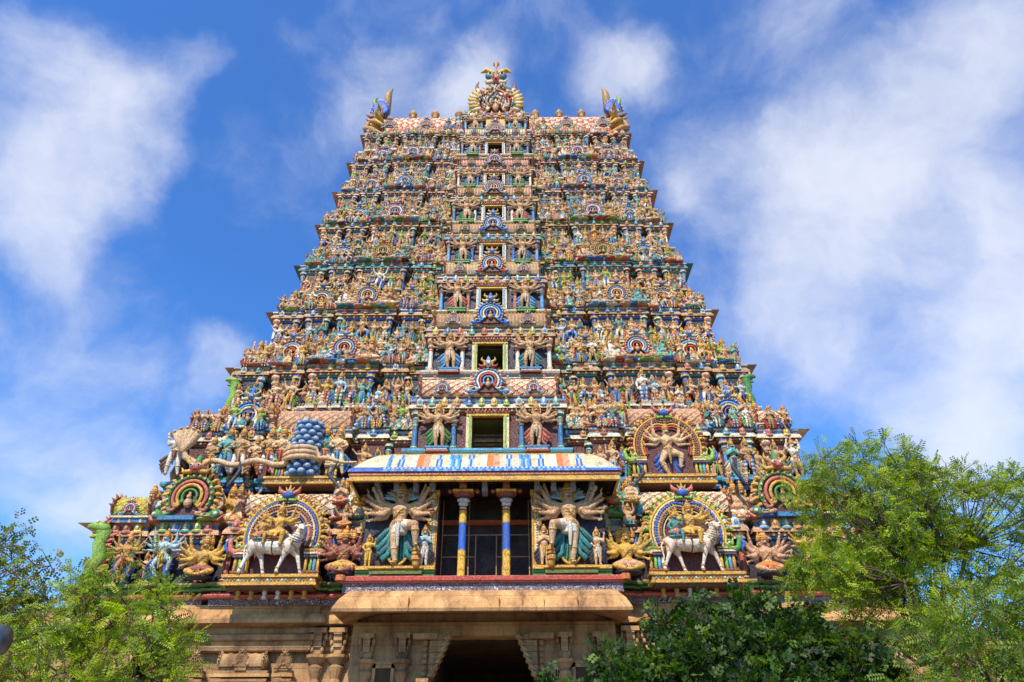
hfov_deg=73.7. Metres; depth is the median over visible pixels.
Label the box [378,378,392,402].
statue
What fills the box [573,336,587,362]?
statue
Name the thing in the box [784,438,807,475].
statue
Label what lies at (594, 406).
statue
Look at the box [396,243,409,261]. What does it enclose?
seated statue
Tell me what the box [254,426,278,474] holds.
statue
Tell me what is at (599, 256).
seated statue
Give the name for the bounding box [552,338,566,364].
seated statue
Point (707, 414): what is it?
seated statue
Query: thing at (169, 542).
statue
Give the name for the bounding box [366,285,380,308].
seated statue
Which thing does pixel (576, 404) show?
statue
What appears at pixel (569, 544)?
guardian statue
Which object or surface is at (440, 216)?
seated statue
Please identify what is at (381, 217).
seated statue
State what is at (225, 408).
seated statue
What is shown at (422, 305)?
seated statue
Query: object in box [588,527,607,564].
statue
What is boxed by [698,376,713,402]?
statue
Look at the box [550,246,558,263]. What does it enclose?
seated statue
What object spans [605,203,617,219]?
seated statue
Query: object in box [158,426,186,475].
statue
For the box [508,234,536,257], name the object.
guardian statue
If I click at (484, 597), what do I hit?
gateway tower
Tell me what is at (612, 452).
statue
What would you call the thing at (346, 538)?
seated statue
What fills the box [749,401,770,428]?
seated statue
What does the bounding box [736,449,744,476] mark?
statue
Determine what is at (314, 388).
statue
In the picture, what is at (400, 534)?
guardian statue
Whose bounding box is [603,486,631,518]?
seated statue
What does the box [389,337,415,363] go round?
statue
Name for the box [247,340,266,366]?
seated statue
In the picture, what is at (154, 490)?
seated statue
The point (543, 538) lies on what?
statue
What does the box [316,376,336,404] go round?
statue
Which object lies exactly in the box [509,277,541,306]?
guardian statue
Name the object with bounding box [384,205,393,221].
seated statue
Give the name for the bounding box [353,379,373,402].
statue
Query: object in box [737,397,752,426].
statue
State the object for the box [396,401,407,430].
statue
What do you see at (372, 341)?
seated statue
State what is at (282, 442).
statue
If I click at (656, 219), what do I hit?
seated statue
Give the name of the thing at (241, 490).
seated statue
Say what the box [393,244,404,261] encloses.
seated statue
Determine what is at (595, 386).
statue
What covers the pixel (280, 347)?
statue
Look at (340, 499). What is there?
seated statue
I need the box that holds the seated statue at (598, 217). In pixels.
[592,204,608,220]
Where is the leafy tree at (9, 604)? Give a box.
[0,507,78,681]
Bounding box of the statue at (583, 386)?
[576,377,591,403]
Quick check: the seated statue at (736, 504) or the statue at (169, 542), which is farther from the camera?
the seated statue at (736, 504)
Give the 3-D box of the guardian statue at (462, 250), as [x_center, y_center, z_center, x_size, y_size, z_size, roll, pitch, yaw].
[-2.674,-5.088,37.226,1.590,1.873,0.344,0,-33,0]
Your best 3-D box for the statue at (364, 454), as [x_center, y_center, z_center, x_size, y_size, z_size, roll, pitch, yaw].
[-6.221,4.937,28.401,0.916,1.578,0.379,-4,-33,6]
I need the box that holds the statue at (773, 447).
[760,440,787,472]
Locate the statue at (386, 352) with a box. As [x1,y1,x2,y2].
[381,337,400,363]
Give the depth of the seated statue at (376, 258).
37.95 m
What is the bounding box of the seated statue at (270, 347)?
[265,343,276,365]
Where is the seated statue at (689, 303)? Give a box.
[685,288,700,308]
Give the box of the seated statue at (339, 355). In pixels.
[325,336,342,363]
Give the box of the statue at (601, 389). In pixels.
[597,384,607,401]
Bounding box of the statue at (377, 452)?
[373,448,383,457]
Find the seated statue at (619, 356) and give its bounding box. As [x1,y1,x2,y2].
[609,334,624,361]
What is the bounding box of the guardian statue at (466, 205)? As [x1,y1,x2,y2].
[454,198,479,217]
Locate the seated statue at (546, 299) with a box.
[544,288,556,309]
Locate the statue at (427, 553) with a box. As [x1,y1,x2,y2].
[418,524,434,565]
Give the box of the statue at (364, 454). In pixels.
[352,443,372,466]
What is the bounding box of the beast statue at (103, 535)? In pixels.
[83,516,117,584]
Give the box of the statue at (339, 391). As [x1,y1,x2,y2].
[328,372,347,403]
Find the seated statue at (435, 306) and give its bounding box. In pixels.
[427,289,439,310]
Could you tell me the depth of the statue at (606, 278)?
37.22 m
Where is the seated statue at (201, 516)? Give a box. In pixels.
[194,479,223,521]
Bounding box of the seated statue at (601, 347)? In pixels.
[599,341,603,364]
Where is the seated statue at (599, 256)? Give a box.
[585,243,604,260]
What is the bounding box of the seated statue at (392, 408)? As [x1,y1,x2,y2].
[380,400,397,430]
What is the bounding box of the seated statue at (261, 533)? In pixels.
[251,512,272,543]
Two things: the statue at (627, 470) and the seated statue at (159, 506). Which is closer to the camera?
the seated statue at (159, 506)
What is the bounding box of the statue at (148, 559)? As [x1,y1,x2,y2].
[134,551,151,582]
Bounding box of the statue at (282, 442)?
[266,426,291,474]
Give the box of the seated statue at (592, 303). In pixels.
[586,284,602,306]
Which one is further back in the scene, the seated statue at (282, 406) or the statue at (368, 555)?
the seated statue at (282, 406)
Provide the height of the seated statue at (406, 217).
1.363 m
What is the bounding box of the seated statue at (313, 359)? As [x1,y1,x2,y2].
[306,336,333,363]
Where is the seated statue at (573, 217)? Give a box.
[569,203,581,220]
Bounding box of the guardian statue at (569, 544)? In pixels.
[530,481,605,566]
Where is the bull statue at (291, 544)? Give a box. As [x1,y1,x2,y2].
[236,519,311,573]
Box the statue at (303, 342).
[292,338,313,364]
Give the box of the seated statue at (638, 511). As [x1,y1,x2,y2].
[618,477,643,518]
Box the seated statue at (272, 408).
[260,403,287,431]
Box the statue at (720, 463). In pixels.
[716,453,723,475]
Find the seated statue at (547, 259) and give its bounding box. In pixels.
[539,246,550,263]
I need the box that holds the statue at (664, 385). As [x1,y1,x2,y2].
[655,375,678,402]
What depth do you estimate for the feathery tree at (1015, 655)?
10.77 m
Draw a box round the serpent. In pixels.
[172,426,356,467]
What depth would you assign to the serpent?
27.39 m
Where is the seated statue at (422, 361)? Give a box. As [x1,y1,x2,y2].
[415,340,428,365]
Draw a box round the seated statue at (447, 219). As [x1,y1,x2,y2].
[442,208,451,223]
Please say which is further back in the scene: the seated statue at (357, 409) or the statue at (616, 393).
the statue at (616, 393)
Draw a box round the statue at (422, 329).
[414,321,426,342]
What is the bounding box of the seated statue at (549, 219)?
[541,207,558,222]
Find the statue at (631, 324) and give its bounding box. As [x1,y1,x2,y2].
[626,318,639,335]
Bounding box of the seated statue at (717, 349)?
[707,337,735,363]
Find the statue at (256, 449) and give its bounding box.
[243,435,263,474]
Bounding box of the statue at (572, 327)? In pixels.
[565,318,578,340]
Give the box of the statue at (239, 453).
[224,426,251,475]
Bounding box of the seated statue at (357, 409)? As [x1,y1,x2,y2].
[347,403,359,430]
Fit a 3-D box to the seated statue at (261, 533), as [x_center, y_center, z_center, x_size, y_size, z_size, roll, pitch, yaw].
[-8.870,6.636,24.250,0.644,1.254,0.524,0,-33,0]
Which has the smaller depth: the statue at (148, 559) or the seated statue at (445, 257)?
the statue at (148, 559)
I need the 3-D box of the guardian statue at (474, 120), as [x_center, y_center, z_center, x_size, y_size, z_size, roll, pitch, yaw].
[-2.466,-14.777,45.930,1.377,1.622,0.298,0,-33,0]
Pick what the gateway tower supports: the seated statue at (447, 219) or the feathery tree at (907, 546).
the seated statue at (447, 219)
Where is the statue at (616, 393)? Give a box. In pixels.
[604,377,625,401]
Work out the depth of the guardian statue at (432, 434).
27.93 m
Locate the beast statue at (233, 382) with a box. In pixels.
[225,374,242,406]
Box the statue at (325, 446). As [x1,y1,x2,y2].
[318,426,334,473]
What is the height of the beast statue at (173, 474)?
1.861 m
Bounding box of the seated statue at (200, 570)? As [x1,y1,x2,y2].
[176,532,229,580]
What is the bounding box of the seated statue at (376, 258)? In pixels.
[369,244,381,262]
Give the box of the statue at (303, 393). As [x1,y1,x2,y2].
[297,385,307,404]
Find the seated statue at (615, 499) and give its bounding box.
[605,489,621,503]
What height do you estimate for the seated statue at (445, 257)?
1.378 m
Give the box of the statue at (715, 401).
[710,397,727,426]
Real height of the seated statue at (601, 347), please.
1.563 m
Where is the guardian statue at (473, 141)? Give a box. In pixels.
[462,136,483,151]
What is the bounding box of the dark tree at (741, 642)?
[535,577,916,681]
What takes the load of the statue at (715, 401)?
on the gateway tower
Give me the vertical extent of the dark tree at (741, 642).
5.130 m
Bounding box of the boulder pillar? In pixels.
[284,418,325,475]
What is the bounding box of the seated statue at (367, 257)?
[362,243,374,262]
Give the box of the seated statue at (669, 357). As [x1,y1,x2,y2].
[656,334,674,361]
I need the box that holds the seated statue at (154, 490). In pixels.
[139,484,160,521]
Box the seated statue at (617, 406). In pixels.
[613,401,624,429]
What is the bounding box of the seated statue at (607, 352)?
[602,335,619,361]
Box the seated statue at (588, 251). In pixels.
[582,242,595,260]
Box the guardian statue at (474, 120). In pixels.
[465,113,484,126]
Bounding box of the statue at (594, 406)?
[587,397,605,426]
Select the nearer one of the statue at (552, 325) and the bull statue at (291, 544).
the bull statue at (291, 544)
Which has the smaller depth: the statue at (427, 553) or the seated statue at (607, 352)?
the statue at (427, 553)
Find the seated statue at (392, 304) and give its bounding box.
[382,285,397,308]
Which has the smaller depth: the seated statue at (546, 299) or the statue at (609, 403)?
the statue at (609, 403)
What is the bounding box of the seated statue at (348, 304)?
[342,286,356,308]
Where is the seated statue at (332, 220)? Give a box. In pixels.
[328,208,340,223]
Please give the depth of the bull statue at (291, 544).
23.89 m
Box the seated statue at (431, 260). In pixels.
[424,247,435,264]
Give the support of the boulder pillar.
on the gateway tower
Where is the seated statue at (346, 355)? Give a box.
[342,336,362,361]
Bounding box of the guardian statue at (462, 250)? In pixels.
[449,235,477,258]
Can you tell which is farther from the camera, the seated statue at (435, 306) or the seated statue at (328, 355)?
the seated statue at (435, 306)
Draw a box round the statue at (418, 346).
[411,339,425,365]
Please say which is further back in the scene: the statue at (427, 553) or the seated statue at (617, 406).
the seated statue at (617, 406)
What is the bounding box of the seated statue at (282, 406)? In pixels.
[269,403,286,428]
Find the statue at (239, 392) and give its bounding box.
[231,383,243,406]
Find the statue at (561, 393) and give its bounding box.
[558,377,571,404]
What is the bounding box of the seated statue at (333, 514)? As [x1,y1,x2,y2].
[328,479,354,520]
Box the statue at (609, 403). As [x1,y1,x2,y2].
[602,396,620,426]
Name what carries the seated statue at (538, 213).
on the gateway tower
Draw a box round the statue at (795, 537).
[786,523,829,573]
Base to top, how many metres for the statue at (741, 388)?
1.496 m
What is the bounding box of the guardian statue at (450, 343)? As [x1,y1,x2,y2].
[431,329,468,366]
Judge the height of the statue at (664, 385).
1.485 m
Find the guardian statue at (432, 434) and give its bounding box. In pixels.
[417,400,459,444]
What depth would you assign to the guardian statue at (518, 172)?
41.87 m
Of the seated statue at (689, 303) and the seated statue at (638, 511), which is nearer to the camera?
the seated statue at (638, 511)
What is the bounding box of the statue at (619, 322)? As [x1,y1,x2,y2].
[611,314,626,338]
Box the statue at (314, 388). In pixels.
[304,380,325,403]
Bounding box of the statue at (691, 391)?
[684,377,699,400]
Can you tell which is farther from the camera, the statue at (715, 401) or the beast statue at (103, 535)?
the statue at (715, 401)
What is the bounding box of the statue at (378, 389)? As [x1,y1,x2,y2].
[373,384,381,402]
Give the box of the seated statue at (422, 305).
[416,289,426,310]
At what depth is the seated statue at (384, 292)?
35.61 m
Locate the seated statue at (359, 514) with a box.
[340,488,365,520]
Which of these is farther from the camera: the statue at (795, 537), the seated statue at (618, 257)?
the seated statue at (618, 257)
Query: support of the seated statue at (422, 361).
on the gateway tower
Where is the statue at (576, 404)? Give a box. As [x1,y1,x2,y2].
[573,399,583,428]
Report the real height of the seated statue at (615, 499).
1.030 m
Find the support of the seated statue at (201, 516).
on the gateway tower
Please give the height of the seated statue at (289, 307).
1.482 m
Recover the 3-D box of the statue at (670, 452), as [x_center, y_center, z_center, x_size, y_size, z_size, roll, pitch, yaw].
[6.461,4.402,28.318,2.108,2.532,0.463,0,-33,0]
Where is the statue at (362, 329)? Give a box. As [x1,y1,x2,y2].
[353,315,369,339]
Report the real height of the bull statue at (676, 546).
1.947 m
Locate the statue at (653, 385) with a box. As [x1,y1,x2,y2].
[648,375,662,402]
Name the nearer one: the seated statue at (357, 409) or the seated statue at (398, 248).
the seated statue at (357, 409)
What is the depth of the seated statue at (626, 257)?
38.24 m
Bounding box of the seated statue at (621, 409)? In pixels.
[615,401,632,429]
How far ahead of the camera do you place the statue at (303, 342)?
33.07 m
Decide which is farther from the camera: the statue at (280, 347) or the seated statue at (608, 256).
the seated statue at (608, 256)
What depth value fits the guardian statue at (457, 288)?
34.60 m
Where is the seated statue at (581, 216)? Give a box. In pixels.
[574,204,583,220]
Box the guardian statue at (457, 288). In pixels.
[441,278,474,306]
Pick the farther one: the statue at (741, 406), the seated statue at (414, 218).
the seated statue at (414, 218)
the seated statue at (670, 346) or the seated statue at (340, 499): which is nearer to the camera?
the seated statue at (340, 499)
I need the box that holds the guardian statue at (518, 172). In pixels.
[508,166,528,182]
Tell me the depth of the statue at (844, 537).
24.76 m
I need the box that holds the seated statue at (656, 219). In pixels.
[646,206,659,221]
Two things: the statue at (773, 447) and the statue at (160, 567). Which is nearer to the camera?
the statue at (160, 567)
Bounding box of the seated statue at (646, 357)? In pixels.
[639,336,655,361]
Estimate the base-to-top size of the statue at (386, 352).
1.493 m
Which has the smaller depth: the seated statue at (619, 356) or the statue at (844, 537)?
the statue at (844, 537)
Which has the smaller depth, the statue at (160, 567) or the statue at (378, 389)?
the statue at (160, 567)
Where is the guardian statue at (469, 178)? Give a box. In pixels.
[460,166,480,182]
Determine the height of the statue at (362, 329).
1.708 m
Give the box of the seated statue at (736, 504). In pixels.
[724,480,750,518]
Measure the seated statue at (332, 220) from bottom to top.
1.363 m
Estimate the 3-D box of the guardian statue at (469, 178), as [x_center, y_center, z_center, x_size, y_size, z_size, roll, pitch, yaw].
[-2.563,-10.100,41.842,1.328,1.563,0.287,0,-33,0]
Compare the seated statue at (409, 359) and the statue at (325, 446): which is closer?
the statue at (325, 446)
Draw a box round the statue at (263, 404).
[246,399,274,429]
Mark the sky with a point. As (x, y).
(842, 181)
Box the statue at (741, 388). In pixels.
[730,378,750,402]
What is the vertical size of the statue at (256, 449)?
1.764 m
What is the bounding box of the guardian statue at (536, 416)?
[515,401,557,444]
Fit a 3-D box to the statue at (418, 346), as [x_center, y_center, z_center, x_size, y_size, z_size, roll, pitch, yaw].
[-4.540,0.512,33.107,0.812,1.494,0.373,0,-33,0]
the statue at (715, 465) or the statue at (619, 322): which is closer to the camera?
the statue at (715, 465)
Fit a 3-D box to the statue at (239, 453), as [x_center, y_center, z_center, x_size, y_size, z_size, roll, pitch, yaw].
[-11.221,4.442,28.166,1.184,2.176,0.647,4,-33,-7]
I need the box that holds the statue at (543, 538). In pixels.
[533,523,549,564]
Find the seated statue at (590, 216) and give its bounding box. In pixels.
[577,204,594,220]
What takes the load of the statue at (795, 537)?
attached to the gateway tower
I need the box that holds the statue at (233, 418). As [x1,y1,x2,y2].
[224,400,241,429]
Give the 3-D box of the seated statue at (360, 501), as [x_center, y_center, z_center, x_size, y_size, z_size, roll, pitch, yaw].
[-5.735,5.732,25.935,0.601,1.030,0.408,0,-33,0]
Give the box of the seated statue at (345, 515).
[334,504,357,528]
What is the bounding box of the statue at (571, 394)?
[558,378,580,403]
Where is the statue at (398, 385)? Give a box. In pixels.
[389,377,404,404]
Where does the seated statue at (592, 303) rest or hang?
on the gateway tower
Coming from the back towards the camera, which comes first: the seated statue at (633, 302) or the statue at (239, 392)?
the seated statue at (633, 302)
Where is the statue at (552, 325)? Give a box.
[549,320,559,339]
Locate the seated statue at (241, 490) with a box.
[222,484,261,520]
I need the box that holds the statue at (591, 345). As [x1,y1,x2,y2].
[586,337,600,362]
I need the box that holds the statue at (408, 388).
[402,380,414,405]
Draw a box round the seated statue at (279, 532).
[258,502,300,545]
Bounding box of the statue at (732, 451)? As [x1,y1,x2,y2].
[724,438,743,475]
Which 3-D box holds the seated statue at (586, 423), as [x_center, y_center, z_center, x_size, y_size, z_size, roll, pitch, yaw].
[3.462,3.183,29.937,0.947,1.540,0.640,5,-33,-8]
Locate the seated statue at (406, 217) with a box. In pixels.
[403,205,413,221]
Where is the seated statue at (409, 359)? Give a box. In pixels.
[396,340,421,361]
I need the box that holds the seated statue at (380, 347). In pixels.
[378,342,383,366]
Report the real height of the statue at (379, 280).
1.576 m
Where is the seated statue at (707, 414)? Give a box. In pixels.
[703,401,717,428]
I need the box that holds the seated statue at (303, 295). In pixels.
[298,292,308,311]
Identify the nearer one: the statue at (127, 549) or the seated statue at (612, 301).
the statue at (127, 549)
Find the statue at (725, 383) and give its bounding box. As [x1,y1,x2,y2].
[721,378,733,398]
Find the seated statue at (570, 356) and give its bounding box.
[567,338,581,364]
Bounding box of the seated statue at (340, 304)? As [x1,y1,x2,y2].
[335,286,350,308]
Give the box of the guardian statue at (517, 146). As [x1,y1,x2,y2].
[506,136,527,150]
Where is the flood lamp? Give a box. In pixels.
[0,624,13,654]
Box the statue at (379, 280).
[367,266,388,289]
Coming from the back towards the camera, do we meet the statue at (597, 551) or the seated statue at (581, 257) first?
the seated statue at (581, 257)
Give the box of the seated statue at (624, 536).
[605,524,653,575]
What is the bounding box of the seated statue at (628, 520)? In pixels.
[621,502,636,526]
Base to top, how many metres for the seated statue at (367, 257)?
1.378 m
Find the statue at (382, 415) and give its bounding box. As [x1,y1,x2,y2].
[376,398,389,427]
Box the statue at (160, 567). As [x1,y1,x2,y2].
[144,548,170,581]
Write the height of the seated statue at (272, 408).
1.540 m
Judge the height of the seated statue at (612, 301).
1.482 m
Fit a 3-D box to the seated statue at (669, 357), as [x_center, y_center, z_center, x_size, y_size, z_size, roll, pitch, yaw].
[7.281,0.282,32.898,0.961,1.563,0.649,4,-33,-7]
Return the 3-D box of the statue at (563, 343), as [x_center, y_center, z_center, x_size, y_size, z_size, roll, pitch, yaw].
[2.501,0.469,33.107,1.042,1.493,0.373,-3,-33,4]
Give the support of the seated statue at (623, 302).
on the gateway tower
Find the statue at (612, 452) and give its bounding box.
[604,439,623,475]
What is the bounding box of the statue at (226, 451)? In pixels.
[210,427,238,475]
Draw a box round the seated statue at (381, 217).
[372,204,388,221]
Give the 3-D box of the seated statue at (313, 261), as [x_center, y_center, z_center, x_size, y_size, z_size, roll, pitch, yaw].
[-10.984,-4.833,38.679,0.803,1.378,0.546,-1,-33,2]
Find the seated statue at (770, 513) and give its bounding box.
[749,478,777,518]
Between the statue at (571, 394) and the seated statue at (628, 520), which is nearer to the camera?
the seated statue at (628, 520)
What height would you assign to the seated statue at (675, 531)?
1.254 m
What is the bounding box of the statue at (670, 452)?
[642,418,692,473]
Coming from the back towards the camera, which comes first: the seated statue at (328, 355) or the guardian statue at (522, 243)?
the guardian statue at (522, 243)
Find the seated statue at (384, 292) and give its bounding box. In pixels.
[375,286,391,308]
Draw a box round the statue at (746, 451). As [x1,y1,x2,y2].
[739,437,759,473]
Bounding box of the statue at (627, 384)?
[622,376,635,402]
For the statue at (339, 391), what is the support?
on the gateway tower
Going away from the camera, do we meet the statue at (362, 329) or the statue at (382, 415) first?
the statue at (382, 415)
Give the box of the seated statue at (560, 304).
[557,289,565,309]
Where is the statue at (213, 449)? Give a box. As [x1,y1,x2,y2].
[200,435,220,473]
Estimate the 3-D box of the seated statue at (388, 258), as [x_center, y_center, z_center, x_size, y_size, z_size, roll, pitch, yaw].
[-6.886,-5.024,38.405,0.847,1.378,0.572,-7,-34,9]
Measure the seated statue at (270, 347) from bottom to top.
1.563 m
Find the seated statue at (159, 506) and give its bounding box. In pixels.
[149,484,171,521]
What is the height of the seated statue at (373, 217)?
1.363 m
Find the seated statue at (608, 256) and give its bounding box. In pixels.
[604,243,615,260]
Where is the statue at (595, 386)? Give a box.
[587,378,601,401]
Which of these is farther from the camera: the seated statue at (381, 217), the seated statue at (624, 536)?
the seated statue at (381, 217)
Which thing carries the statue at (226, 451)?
attached to the gateway tower
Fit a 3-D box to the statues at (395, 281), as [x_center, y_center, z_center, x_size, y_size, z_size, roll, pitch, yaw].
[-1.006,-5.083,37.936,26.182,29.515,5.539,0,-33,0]
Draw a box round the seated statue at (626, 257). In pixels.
[611,242,633,260]
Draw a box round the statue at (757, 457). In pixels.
[753,445,767,475]
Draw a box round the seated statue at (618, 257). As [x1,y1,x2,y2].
[610,242,627,260]
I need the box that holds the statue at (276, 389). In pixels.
[266,380,283,404]
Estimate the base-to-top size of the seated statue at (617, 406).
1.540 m
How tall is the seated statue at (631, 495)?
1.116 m
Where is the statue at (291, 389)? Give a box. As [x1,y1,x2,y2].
[279,377,304,405]
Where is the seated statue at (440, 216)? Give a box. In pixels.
[436,208,442,223]
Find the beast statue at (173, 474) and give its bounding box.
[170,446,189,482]
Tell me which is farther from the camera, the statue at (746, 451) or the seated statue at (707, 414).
the seated statue at (707, 414)
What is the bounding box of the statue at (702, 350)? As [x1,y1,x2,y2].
[695,336,710,361]
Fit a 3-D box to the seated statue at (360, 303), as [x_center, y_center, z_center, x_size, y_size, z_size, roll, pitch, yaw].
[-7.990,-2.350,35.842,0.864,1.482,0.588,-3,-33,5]
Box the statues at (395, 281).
[177,108,799,486]
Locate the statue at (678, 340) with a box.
[669,336,689,362]
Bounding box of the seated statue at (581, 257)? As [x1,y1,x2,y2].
[577,242,590,260]
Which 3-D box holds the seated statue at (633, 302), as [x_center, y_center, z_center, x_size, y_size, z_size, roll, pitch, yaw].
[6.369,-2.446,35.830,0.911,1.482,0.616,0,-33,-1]
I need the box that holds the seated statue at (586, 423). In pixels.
[582,399,596,429]
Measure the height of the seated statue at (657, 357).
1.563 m
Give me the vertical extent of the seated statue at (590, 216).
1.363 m
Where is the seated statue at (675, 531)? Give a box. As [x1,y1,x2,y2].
[667,509,684,541]
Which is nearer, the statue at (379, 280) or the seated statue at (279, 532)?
the seated statue at (279, 532)
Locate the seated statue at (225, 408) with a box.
[216,404,229,429]
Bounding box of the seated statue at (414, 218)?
[407,205,418,221]
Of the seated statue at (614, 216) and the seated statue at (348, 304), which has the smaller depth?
the seated statue at (348, 304)
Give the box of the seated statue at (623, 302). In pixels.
[618,284,630,306]
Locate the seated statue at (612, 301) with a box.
[606,284,618,306]
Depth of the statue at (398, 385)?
31.61 m
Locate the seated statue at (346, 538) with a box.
[316,525,363,577]
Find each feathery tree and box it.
[0,535,213,681]
[772,426,1023,681]
[867,549,1023,681]
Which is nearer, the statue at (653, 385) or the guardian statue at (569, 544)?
the guardian statue at (569, 544)
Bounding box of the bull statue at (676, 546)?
[661,516,725,571]
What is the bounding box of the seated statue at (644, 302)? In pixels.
[634,284,648,306]
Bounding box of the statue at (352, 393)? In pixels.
[344,376,359,402]
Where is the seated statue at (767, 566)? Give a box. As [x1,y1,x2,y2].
[739,529,792,576]
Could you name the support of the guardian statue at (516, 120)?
on the gateway tower
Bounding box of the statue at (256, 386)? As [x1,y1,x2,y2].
[245,380,261,402]
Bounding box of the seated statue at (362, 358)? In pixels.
[354,336,370,363]
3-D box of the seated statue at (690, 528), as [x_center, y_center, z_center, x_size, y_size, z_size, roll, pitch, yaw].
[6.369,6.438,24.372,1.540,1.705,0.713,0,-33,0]
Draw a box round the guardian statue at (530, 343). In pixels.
[511,330,548,365]
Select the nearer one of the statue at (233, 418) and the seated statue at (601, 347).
the statue at (233, 418)
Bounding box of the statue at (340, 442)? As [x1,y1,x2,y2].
[323,426,350,474]
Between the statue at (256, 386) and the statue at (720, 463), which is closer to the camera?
the statue at (720, 463)
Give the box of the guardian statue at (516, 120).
[506,113,525,126]
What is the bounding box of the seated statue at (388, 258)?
[382,244,394,261]
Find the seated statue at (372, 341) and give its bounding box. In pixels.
[360,336,379,362]
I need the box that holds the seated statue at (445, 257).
[436,247,446,264]
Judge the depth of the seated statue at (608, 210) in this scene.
40.56 m
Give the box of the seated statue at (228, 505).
[220,483,237,521]
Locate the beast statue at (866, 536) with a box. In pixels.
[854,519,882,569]
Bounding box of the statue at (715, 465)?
[708,446,723,476]
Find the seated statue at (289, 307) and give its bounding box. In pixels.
[283,290,300,310]
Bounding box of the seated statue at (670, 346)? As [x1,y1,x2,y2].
[669,341,679,364]
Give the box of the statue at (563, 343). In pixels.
[555,339,573,364]
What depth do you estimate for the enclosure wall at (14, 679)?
26.25 m
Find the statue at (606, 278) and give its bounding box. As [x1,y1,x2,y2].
[598,265,611,287]
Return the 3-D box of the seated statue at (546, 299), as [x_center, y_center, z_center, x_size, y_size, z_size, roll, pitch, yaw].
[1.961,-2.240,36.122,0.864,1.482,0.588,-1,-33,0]
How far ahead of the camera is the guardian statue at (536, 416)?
27.93 m
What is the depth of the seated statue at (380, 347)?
33.52 m
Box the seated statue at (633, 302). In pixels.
[628,284,641,306]
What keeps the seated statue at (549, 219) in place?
on the gateway tower
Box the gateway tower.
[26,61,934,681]
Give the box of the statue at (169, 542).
[142,526,185,577]
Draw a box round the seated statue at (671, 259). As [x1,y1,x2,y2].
[663,245,675,262]
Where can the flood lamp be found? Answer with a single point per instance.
(6, 636)
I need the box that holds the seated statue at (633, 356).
[622,334,638,361]
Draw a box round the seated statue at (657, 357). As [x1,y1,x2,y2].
[646,334,669,361]
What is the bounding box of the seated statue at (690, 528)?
[668,499,710,543]
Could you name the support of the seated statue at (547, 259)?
on the gateway tower
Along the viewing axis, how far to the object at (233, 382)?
31.97 m
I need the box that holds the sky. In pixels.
[0,0,1023,630]
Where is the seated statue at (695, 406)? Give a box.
[691,401,708,426]
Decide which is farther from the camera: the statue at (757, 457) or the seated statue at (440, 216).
the seated statue at (440, 216)
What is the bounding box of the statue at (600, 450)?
[596,445,606,458]
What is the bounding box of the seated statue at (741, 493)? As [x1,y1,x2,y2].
[719,480,754,518]
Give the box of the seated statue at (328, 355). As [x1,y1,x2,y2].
[316,336,331,363]
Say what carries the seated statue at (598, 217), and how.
on the gateway tower
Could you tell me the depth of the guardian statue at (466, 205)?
39.62 m
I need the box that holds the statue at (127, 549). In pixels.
[107,531,147,579]
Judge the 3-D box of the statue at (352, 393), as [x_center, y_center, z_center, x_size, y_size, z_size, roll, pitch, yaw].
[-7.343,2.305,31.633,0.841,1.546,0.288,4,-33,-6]
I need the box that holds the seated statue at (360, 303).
[351,286,365,308]
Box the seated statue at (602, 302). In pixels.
[593,284,608,306]
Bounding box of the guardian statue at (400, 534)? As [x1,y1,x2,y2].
[363,482,438,567]
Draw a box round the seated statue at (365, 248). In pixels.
[353,244,375,262]
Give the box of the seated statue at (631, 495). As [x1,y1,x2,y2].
[623,476,640,503]
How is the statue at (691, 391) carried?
on the gateway tower
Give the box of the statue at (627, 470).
[617,444,631,476]
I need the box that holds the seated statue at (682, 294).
[678,290,694,307]
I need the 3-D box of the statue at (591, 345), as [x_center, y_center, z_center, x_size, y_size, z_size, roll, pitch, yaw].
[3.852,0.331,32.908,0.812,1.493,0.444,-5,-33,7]
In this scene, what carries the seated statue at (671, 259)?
on the gateway tower
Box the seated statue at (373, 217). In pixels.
[370,204,383,221]
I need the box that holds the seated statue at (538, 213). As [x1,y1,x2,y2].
[535,207,548,222]
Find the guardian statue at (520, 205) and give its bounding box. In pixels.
[507,197,533,217]
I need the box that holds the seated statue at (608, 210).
[601,204,612,218]
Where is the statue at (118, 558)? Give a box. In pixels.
[108,542,126,582]
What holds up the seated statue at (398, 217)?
on the gateway tower
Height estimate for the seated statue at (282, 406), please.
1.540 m
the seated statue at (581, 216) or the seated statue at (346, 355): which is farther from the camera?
the seated statue at (581, 216)
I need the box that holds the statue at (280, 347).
[271,339,288,363]
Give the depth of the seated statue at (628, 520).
25.19 m
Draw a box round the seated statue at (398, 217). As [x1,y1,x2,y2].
[393,205,411,221]
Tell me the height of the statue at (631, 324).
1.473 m
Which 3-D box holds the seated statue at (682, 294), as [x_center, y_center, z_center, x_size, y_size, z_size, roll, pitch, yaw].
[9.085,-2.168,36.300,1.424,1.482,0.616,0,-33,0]
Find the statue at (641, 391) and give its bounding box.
[633,368,653,402]
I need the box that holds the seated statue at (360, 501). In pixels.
[352,494,366,505]
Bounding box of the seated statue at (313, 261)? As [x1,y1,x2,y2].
[310,247,324,264]
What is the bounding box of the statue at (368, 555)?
[359,533,376,565]
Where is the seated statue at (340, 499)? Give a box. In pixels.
[331,477,348,505]
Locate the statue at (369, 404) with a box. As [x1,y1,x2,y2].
[358,398,373,428]
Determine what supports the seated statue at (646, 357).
on the gateway tower
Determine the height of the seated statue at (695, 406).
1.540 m

